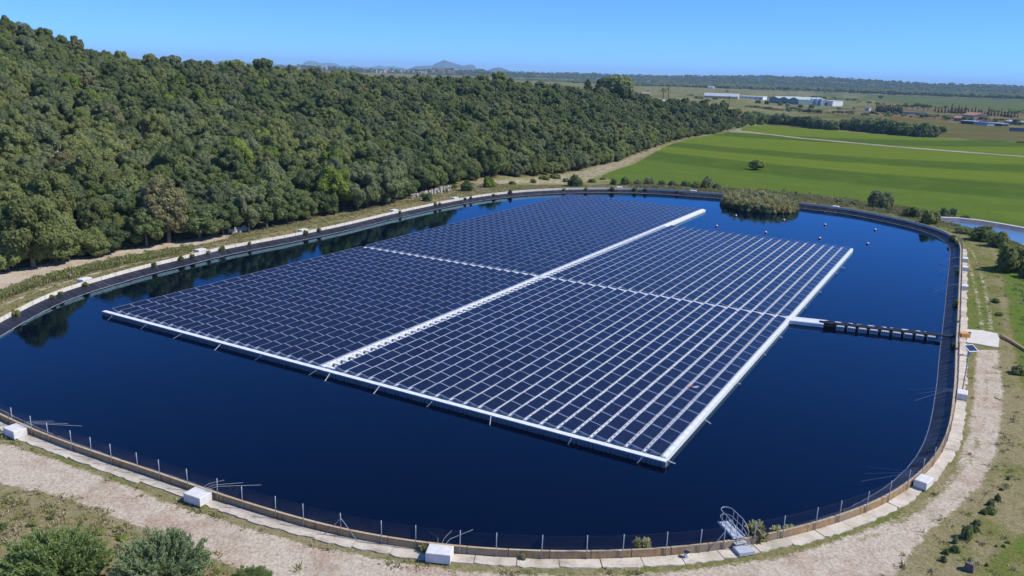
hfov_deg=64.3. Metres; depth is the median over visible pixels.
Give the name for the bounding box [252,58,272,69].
pine tree
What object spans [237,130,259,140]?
oak tree
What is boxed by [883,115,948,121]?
field
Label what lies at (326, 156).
oak tree
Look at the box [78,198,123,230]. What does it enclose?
oak tree
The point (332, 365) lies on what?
walkway
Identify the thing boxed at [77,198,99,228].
oak tree
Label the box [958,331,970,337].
duct box
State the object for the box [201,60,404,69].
mountains
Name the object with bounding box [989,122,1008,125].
barn
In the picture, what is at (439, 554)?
anchor block
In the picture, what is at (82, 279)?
anchor block
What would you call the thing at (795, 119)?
hedge tree
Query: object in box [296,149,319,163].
oak tree
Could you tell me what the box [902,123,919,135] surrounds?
hedge tree
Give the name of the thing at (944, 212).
bush
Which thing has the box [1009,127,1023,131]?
ground array
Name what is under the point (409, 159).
oak tree
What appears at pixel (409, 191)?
oak tree
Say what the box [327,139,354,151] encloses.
oak tree
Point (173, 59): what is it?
tree
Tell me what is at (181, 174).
oak tree
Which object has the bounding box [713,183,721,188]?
bush
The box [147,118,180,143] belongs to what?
oak tree
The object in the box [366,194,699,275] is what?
solar array
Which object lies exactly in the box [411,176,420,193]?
oak tree
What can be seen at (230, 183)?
oak tree
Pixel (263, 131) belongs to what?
oak tree
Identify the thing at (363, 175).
oak tree
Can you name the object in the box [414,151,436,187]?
oak tree
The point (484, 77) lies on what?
pine tree
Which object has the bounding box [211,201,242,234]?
oak tree
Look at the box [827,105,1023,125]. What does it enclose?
field
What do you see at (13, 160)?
oak tree
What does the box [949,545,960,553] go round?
bush
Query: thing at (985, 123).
barn
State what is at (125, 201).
oak tree
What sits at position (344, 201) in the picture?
oak tree
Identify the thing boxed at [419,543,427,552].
reed tuft
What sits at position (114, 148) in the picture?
oak tree
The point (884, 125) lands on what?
hedge tree
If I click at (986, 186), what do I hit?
field
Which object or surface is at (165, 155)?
oak tree
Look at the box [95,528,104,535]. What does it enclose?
bush
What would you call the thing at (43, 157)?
oak tree
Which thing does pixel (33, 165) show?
oak tree
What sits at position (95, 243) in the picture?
oak tree
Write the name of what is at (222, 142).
oak tree
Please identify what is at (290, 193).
oak tree
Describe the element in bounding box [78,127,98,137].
oak tree
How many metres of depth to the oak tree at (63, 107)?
181.02 m
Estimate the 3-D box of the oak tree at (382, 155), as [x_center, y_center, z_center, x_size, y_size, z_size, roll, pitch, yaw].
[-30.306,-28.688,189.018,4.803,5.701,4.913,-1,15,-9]
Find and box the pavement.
[0,249,967,568]
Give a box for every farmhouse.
[953,116,963,120]
[962,112,987,120]
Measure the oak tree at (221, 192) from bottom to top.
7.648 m
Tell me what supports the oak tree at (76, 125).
on the ground
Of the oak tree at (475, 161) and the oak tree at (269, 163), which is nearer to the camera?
the oak tree at (269, 163)
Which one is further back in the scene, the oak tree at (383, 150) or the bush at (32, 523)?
the oak tree at (383, 150)
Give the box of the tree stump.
[963,558,974,573]
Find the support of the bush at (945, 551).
on the ground
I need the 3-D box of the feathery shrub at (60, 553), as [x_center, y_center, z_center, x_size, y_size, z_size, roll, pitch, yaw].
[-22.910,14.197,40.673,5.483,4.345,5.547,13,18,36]
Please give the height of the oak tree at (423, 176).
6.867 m
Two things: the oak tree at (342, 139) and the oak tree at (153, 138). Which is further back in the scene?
the oak tree at (342, 139)
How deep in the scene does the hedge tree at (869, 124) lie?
497.99 m
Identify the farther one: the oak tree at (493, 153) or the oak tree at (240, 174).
the oak tree at (493, 153)
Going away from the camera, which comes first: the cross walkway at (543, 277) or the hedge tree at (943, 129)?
the cross walkway at (543, 277)
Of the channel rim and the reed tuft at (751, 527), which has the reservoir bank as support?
the reed tuft at (751, 527)
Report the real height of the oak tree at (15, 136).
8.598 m
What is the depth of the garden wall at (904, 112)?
833.78 m
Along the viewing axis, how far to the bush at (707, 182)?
220.31 m
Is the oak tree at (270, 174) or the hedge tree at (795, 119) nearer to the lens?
the oak tree at (270, 174)
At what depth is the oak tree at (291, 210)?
134.83 m
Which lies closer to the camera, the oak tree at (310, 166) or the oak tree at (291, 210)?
the oak tree at (291, 210)
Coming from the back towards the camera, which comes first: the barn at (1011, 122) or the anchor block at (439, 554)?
the barn at (1011, 122)
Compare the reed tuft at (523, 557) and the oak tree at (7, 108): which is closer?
the reed tuft at (523, 557)
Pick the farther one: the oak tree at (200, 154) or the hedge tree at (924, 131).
the hedge tree at (924, 131)
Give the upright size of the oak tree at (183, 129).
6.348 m
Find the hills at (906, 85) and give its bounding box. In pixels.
[517,73,1023,93]
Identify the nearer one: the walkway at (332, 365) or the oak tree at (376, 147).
the walkway at (332, 365)
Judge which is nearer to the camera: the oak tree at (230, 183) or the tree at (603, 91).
the oak tree at (230, 183)
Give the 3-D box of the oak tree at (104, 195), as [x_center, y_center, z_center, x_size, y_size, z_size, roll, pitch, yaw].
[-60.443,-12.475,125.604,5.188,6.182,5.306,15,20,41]
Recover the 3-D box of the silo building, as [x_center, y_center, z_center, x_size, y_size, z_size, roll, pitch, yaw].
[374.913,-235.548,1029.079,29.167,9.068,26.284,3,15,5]
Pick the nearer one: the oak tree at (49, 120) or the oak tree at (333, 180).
the oak tree at (333, 180)
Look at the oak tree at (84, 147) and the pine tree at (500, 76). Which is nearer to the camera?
the oak tree at (84, 147)
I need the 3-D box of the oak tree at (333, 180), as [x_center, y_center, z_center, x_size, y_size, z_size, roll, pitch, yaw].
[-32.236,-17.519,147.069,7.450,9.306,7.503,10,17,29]
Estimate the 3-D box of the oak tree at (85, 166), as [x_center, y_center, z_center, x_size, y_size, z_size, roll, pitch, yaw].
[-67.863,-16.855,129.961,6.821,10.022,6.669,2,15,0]
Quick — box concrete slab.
[966,329,998,347]
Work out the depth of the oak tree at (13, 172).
120.49 m
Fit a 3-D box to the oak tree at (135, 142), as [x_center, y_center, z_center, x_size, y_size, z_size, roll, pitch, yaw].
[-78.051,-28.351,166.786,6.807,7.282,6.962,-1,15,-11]
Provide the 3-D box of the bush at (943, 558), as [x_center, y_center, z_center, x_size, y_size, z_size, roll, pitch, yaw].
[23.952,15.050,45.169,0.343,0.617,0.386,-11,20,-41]
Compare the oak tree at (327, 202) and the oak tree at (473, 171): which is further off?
the oak tree at (473, 171)
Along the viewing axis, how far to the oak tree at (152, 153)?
156.39 m
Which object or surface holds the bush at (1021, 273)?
on the ground
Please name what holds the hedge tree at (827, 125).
on the field at (970, 131)
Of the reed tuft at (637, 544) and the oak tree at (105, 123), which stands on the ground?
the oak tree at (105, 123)
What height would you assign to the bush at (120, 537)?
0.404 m
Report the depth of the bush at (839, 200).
200.21 m
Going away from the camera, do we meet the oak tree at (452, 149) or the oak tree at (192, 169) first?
the oak tree at (192, 169)
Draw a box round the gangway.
[717,506,754,556]
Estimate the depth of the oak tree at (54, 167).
133.61 m
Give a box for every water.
[0,193,949,557]
[946,221,1023,243]
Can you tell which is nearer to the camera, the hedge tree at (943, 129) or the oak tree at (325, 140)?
the oak tree at (325, 140)
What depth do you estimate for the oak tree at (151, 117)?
186.78 m
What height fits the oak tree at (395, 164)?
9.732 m
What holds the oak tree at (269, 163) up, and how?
on the ground
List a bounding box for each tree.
[0,91,21,104]
[0,96,9,106]
[0,104,13,113]
[0,109,9,124]
[0,124,33,156]
[0,148,32,159]
[0,158,8,167]
[0,162,34,190]
[0,183,36,202]
[0,194,6,211]
[6,109,27,125]
[8,157,31,163]
[9,101,36,120]
[14,21,28,32]
[16,155,46,172]
[22,96,55,121]
[24,121,60,154]
[26,171,76,215]
[28,117,39,123]
[28,148,54,157]
[28,209,83,261]
[31,194,56,210]
[33,151,52,170]
[43,117,68,134]
[47,91,71,120]
[47,119,67,135]
[48,160,67,171]
[51,105,64,121]
[55,166,74,175]
[56,210,75,223]
[57,131,93,151]
[62,212,79,231]
[63,148,82,156]
[63,151,108,188]
[65,145,87,151]
[67,118,90,134]
[68,178,86,213]
[70,108,89,121]
[71,110,93,127]
[75,226,111,256]
[77,144,88,149]
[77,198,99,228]
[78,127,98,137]
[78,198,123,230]
[80,131,96,145]
[82,131,97,140]
[82,180,108,198]
[87,148,117,168]
[93,117,115,131]
[94,112,119,129]
[95,126,117,137]
[95,135,130,163]
[100,162,115,173]
[101,104,124,124]
[101,187,131,198]
[102,186,143,238]
[103,174,115,184]
[110,165,137,177]
[112,136,124,142]
[115,126,140,139]
[117,151,129,168]
[119,119,141,134]
[120,132,143,149]
[120,149,153,170]
[120,159,146,173]
[120,168,147,182]
[122,110,138,124]
[136,184,147,196]
[138,108,166,138]
[138,142,159,151]
[143,132,170,146]
[144,166,171,180]
[146,150,157,159]
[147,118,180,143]
[151,173,165,183]
[153,145,186,166]
[154,164,173,175]
[162,55,184,65]
[165,141,190,157]
[168,120,177,127]
[168,157,187,172]
[171,123,195,138]
[171,166,195,188]
[177,136,196,145]
[178,138,194,149]
[178,154,189,159]
[178,179,204,191]
[179,165,197,184]
[185,185,207,204]
[185,195,196,206]
[186,158,200,169]
[188,121,210,130]
[189,146,194,153]
[190,131,214,142]
[191,125,214,138]
[191,144,217,158]
[194,150,213,162]
[194,165,229,183]
[195,132,222,150]
[197,165,213,170]
[199,156,211,165]
[199,182,234,204]
[204,176,223,189]
[210,145,244,172]
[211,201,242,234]
[215,126,238,138]
[216,135,229,141]
[218,136,226,145]
[222,179,241,186]
[223,170,234,178]
[227,59,244,67]
[227,137,253,164]
[231,182,241,191]
[232,164,256,184]
[233,162,255,172]
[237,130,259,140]
[242,137,262,151]
[242,177,256,187]
[246,182,286,227]
[249,149,263,159]
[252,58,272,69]
[252,160,281,173]
[253,166,265,174]
[254,128,269,135]
[255,150,278,168]
[255,166,286,190]
[256,166,290,180]
[257,133,269,142]
[257,169,290,183]
[261,145,280,159]
[263,133,292,154]
[274,200,301,222]
[278,151,303,171]
[278,183,309,219]
[284,133,299,150]
[285,171,295,179]
[287,165,309,175]
[291,171,316,191]
[295,126,322,144]
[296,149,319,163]
[297,135,326,151]
[299,191,317,218]
[301,160,321,172]
[302,134,329,149]
[306,147,321,157]
[306,172,319,181]
[309,189,338,213]
[315,165,354,200]
[318,156,347,172]
[320,149,343,163]
[326,138,348,151]
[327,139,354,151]
[333,133,351,139]
[334,164,359,206]
[335,144,353,164]
[346,161,378,209]
[347,134,370,149]
[351,147,379,165]
[358,167,385,206]
[363,140,379,152]
[368,162,378,173]
[374,137,394,147]
[375,166,404,203]
[377,148,388,155]
[377,157,410,200]
[378,152,386,163]
[380,142,396,150]
[382,150,398,160]
[392,145,413,153]
[397,151,422,172]
[398,174,415,198]
[408,163,439,190]
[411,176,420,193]
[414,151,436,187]
[420,74,433,84]
[421,139,441,152]
[422,147,453,187]
[437,148,452,154]
[443,142,463,154]
[445,154,458,180]
[448,165,464,182]
[451,142,466,153]
[452,156,468,177]
[453,153,470,162]
[463,162,482,179]
[470,158,481,173]
[476,143,506,176]
[476,153,493,176]
[477,73,489,80]
[492,71,506,81]
[596,87,609,97]
[620,84,633,99]
[741,111,757,121]
[748,159,765,169]
[752,111,764,124]
[763,112,770,123]
[770,113,778,123]
[774,113,789,124]
[784,116,796,124]
[790,116,801,125]
[798,116,811,127]
[806,116,820,127]
[812,118,827,128]
[820,119,834,129]
[828,121,839,129]
[841,117,857,129]
[850,118,865,129]
[854,118,874,131]
[861,117,882,131]
[871,121,889,133]
[874,119,899,133]
[888,120,900,133]
[894,122,913,135]
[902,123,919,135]
[913,121,933,136]
[918,124,940,136]
[937,126,947,133]
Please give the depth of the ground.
50.14 m
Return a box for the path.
[730,128,1023,156]
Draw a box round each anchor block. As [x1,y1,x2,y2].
[3,423,27,439]
[77,277,91,282]
[183,487,211,506]
[194,248,205,252]
[425,544,453,564]
[913,474,933,490]
[957,389,967,400]
[962,284,967,289]
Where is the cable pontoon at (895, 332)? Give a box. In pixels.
[785,316,970,340]
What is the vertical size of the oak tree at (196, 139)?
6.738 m
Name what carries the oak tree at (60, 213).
on the ground
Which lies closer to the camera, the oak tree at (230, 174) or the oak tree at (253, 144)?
the oak tree at (230, 174)
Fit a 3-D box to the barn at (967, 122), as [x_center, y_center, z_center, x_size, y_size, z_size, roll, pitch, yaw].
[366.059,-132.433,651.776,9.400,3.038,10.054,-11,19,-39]
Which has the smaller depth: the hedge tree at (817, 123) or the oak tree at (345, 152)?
the oak tree at (345, 152)
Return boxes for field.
[602,132,1023,224]
[741,126,1023,155]
[769,115,1023,141]
[802,108,831,113]
[808,93,868,100]
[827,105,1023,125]
[843,93,1023,111]
[875,100,1023,113]
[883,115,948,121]
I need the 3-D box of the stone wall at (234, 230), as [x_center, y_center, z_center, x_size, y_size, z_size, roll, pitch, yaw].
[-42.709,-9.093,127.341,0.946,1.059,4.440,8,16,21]
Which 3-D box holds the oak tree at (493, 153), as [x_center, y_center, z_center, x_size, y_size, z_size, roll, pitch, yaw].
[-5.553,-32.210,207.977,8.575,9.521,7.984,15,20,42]
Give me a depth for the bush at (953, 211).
187.44 m
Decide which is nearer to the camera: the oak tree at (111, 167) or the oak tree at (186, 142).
the oak tree at (111, 167)
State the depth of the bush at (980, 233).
138.77 m
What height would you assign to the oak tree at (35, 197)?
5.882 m
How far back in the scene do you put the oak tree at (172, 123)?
190.72 m
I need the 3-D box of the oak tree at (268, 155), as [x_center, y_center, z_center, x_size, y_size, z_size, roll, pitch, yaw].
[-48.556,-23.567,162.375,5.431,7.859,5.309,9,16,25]
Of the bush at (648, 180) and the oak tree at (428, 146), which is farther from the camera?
the bush at (648, 180)
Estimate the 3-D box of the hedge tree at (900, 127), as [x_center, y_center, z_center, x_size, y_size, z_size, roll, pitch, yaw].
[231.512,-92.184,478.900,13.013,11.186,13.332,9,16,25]
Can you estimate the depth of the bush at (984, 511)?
50.26 m
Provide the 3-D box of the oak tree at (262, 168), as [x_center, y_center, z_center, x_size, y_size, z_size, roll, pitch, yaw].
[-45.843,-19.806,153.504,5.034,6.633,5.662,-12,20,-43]
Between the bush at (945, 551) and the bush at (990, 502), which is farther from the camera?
the bush at (990, 502)
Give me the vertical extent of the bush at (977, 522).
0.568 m
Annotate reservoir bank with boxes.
[0,189,959,555]
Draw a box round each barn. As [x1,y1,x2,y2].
[961,120,978,123]
[974,122,995,125]
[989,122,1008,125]
[1004,120,1023,124]
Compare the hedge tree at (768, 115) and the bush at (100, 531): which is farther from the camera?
the hedge tree at (768, 115)
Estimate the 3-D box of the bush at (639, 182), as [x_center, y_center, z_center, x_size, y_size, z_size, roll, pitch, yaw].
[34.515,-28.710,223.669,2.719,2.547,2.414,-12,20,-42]
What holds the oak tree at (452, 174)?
on the ground
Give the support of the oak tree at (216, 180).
on the ground
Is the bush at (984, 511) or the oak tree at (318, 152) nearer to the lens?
the bush at (984, 511)
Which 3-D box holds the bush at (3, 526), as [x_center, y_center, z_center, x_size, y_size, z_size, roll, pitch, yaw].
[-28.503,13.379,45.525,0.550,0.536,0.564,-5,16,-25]
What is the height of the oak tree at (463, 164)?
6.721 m
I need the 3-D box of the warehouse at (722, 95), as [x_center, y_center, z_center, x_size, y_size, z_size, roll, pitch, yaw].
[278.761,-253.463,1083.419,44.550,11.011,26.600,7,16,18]
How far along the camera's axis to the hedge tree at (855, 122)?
510.53 m
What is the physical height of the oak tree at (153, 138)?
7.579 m
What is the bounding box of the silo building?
[807,98,822,105]
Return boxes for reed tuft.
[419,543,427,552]
[520,553,525,560]
[632,536,642,548]
[641,537,652,548]
[744,519,769,542]
[769,525,781,537]
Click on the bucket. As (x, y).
(686, 553)
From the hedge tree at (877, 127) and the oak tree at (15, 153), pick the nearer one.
the oak tree at (15, 153)
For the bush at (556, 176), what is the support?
on the ground
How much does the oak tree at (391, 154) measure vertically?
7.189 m
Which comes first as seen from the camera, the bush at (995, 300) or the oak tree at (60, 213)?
the bush at (995, 300)
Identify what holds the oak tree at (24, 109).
on the ground
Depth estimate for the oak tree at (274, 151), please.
173.30 m
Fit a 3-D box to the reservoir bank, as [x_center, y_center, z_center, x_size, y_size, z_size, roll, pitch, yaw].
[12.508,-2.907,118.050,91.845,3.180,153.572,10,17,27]
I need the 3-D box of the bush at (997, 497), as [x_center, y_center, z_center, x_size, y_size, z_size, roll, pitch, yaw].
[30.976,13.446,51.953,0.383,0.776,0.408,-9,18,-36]
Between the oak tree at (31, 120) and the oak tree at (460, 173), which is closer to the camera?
the oak tree at (31, 120)
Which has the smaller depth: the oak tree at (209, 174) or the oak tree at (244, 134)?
the oak tree at (209, 174)
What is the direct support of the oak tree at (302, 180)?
on the ground
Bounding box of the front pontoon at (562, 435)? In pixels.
[102,310,667,467]
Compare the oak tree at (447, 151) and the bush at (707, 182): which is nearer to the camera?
the oak tree at (447, 151)
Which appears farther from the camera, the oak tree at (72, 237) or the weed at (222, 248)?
the weed at (222, 248)
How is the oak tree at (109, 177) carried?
on the ground
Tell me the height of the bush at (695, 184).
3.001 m
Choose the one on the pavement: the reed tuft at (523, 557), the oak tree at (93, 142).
the reed tuft at (523, 557)
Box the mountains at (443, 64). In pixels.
[405,60,476,70]
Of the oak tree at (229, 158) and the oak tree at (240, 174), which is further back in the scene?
the oak tree at (229, 158)
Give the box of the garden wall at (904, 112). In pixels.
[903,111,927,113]
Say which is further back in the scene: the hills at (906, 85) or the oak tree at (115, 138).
the hills at (906, 85)
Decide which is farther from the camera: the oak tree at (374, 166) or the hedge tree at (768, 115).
the hedge tree at (768, 115)
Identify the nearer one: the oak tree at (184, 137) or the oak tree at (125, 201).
the oak tree at (125, 201)
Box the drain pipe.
[999,334,1023,350]
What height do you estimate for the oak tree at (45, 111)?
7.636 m
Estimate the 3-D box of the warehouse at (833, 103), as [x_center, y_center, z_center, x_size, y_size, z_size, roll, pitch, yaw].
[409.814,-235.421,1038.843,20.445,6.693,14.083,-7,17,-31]
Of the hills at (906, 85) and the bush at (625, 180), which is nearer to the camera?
the bush at (625, 180)
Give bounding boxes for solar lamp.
[959,344,978,388]
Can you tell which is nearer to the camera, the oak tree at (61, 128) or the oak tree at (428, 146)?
the oak tree at (61, 128)
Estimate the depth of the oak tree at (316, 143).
185.61 m
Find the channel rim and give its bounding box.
[941,217,1023,244]
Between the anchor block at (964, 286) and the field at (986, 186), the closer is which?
the anchor block at (964, 286)
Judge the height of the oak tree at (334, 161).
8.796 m
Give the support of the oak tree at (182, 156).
on the ground
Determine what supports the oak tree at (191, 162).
on the ground
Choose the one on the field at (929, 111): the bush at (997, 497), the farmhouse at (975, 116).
the farmhouse at (975, 116)
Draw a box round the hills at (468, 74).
[280,66,533,77]
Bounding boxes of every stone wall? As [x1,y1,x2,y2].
[228,225,247,233]
[409,185,451,197]
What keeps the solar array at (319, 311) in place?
on the water at (804, 421)
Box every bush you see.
[0,523,6,530]
[26,520,38,527]
[46,515,54,520]
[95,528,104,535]
[116,534,128,541]
[421,192,432,201]
[460,180,473,190]
[483,176,495,187]
[538,175,549,179]
[549,173,560,178]
[567,174,582,186]
[609,178,616,184]
[620,176,630,184]
[634,180,642,184]
[643,177,654,184]
[657,180,666,185]
[668,180,677,185]
[681,180,690,186]
[690,181,702,187]
[701,175,714,188]
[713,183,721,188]
[835,198,844,203]
[867,189,893,209]
[902,207,919,217]
[920,210,940,223]
[938,206,950,216]
[940,555,946,562]
[942,548,948,554]
[949,208,956,215]
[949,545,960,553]
[952,536,958,543]
[954,227,971,234]
[961,524,973,540]
[969,225,995,242]
[972,525,980,532]
[973,519,981,526]
[980,508,987,514]
[985,505,997,515]
[986,231,1009,248]
[987,500,994,506]
[991,298,1000,303]
[994,244,1023,272]
[994,493,1000,500]
[1011,364,1023,375]
[1018,266,1023,277]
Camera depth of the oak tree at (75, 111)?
185.71 m
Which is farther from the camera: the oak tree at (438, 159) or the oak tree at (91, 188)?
the oak tree at (438, 159)
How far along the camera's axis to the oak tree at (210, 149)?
169.53 m
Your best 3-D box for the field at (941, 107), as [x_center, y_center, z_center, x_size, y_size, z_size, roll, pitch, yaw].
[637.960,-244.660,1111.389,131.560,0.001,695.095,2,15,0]
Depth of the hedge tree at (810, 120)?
526.25 m
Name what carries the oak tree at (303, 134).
on the ground
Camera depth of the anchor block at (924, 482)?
53.15 m
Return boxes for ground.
[0,65,1023,575]
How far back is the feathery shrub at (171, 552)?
40.03 m
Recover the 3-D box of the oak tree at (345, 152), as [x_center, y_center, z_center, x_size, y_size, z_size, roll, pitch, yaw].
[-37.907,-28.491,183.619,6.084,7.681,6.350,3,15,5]
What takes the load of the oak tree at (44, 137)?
on the ground
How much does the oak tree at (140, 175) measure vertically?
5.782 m
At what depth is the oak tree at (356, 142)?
191.57 m
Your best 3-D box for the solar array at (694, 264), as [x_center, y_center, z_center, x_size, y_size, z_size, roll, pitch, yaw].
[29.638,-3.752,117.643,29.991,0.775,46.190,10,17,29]
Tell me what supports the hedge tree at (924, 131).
on the field at (970, 131)
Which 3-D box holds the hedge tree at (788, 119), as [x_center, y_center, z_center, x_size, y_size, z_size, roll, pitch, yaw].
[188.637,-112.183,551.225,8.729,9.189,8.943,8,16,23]
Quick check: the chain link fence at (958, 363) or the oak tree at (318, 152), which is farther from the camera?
the oak tree at (318, 152)
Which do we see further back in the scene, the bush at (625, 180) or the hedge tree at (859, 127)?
the hedge tree at (859, 127)
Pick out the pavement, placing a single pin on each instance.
(912, 491)
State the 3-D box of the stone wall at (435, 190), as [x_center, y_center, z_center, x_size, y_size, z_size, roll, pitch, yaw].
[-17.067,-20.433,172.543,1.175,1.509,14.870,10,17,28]
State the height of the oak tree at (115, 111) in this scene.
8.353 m
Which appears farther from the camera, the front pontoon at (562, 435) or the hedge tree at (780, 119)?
the hedge tree at (780, 119)
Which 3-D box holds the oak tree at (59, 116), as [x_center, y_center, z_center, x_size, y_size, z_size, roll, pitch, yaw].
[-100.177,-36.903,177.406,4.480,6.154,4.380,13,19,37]
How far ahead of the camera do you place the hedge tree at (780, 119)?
551.77 m
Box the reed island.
[720,188,799,213]
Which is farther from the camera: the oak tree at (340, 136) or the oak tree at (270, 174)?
the oak tree at (340, 136)
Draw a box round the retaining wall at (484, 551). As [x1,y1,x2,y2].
[0,187,960,558]
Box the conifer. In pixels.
[583,78,592,92]
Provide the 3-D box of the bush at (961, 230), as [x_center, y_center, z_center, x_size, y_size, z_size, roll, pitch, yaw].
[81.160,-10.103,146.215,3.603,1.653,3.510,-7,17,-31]
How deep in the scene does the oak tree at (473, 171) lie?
196.49 m
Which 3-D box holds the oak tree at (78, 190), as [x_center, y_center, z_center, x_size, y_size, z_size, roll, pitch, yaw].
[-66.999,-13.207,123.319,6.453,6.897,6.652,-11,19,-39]
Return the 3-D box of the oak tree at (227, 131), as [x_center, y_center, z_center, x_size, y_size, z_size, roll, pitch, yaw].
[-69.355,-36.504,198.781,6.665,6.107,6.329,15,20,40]
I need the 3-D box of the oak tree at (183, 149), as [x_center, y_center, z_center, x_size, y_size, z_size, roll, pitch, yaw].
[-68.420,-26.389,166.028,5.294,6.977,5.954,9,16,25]
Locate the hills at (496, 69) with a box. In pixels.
[487,68,512,72]
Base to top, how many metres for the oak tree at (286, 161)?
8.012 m
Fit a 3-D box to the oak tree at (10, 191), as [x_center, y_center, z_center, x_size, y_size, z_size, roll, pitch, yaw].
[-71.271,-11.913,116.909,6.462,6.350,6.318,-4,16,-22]
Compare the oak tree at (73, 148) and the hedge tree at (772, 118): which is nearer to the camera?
the oak tree at (73, 148)
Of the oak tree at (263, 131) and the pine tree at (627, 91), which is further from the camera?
the pine tree at (627, 91)
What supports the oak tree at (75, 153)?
on the ground
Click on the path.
(738, 130)
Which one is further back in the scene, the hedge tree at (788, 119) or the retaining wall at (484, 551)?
the hedge tree at (788, 119)
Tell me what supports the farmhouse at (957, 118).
on the ground
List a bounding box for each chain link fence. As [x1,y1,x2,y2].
[1,407,725,558]
[753,236,962,545]
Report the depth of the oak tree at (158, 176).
138.24 m
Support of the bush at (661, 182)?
on the field at (986, 186)
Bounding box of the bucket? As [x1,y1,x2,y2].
[684,549,689,557]
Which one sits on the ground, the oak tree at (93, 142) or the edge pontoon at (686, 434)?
the oak tree at (93, 142)
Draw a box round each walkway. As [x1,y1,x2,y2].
[320,209,705,369]
[364,247,787,322]
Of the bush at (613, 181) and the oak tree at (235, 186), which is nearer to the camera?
the oak tree at (235, 186)
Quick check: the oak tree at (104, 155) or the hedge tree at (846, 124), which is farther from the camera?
the hedge tree at (846, 124)
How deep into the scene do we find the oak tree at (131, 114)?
190.22 m
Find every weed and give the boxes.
[11,309,19,316]
[151,262,156,267]
[219,245,225,251]
[949,234,955,240]
[950,342,955,348]
[952,299,958,307]
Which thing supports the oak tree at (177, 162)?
on the ground
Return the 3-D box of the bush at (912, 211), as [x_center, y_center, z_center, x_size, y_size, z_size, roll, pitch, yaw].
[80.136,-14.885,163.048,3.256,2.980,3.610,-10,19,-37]
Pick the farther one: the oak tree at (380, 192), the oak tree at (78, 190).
the oak tree at (380, 192)
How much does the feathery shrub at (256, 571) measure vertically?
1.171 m
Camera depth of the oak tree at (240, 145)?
163.81 m
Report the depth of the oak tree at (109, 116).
182.93 m
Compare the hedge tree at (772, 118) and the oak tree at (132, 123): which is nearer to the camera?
the oak tree at (132, 123)
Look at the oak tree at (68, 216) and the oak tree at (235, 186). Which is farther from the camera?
the oak tree at (235, 186)
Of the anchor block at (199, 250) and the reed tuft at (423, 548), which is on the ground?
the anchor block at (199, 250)
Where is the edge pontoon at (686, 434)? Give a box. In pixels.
[661,248,852,459]
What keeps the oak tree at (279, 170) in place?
on the ground
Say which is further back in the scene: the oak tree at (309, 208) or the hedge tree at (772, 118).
the hedge tree at (772, 118)
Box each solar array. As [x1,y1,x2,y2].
[112,246,534,366]
[335,277,786,456]
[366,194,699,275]
[552,225,850,315]
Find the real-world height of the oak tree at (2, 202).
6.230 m
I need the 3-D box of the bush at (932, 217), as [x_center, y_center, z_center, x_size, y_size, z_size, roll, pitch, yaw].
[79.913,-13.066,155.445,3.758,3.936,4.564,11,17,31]
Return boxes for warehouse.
[704,93,739,98]
[739,96,766,99]
[769,96,824,105]
[825,100,842,105]
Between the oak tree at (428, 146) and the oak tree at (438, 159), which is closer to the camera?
the oak tree at (438, 159)
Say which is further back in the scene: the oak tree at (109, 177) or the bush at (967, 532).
the oak tree at (109, 177)
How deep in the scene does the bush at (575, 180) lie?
191.25 m
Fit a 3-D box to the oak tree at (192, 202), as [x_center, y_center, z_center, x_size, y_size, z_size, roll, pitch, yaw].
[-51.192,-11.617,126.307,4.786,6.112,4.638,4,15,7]
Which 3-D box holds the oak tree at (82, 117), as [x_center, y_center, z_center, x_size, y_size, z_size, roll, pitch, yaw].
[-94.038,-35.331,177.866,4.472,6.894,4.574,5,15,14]
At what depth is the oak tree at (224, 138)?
190.30 m
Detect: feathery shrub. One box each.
[0,521,113,575]
[108,525,215,575]
[231,565,273,575]
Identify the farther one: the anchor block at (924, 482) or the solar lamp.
the solar lamp
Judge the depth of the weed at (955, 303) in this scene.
97.11 m

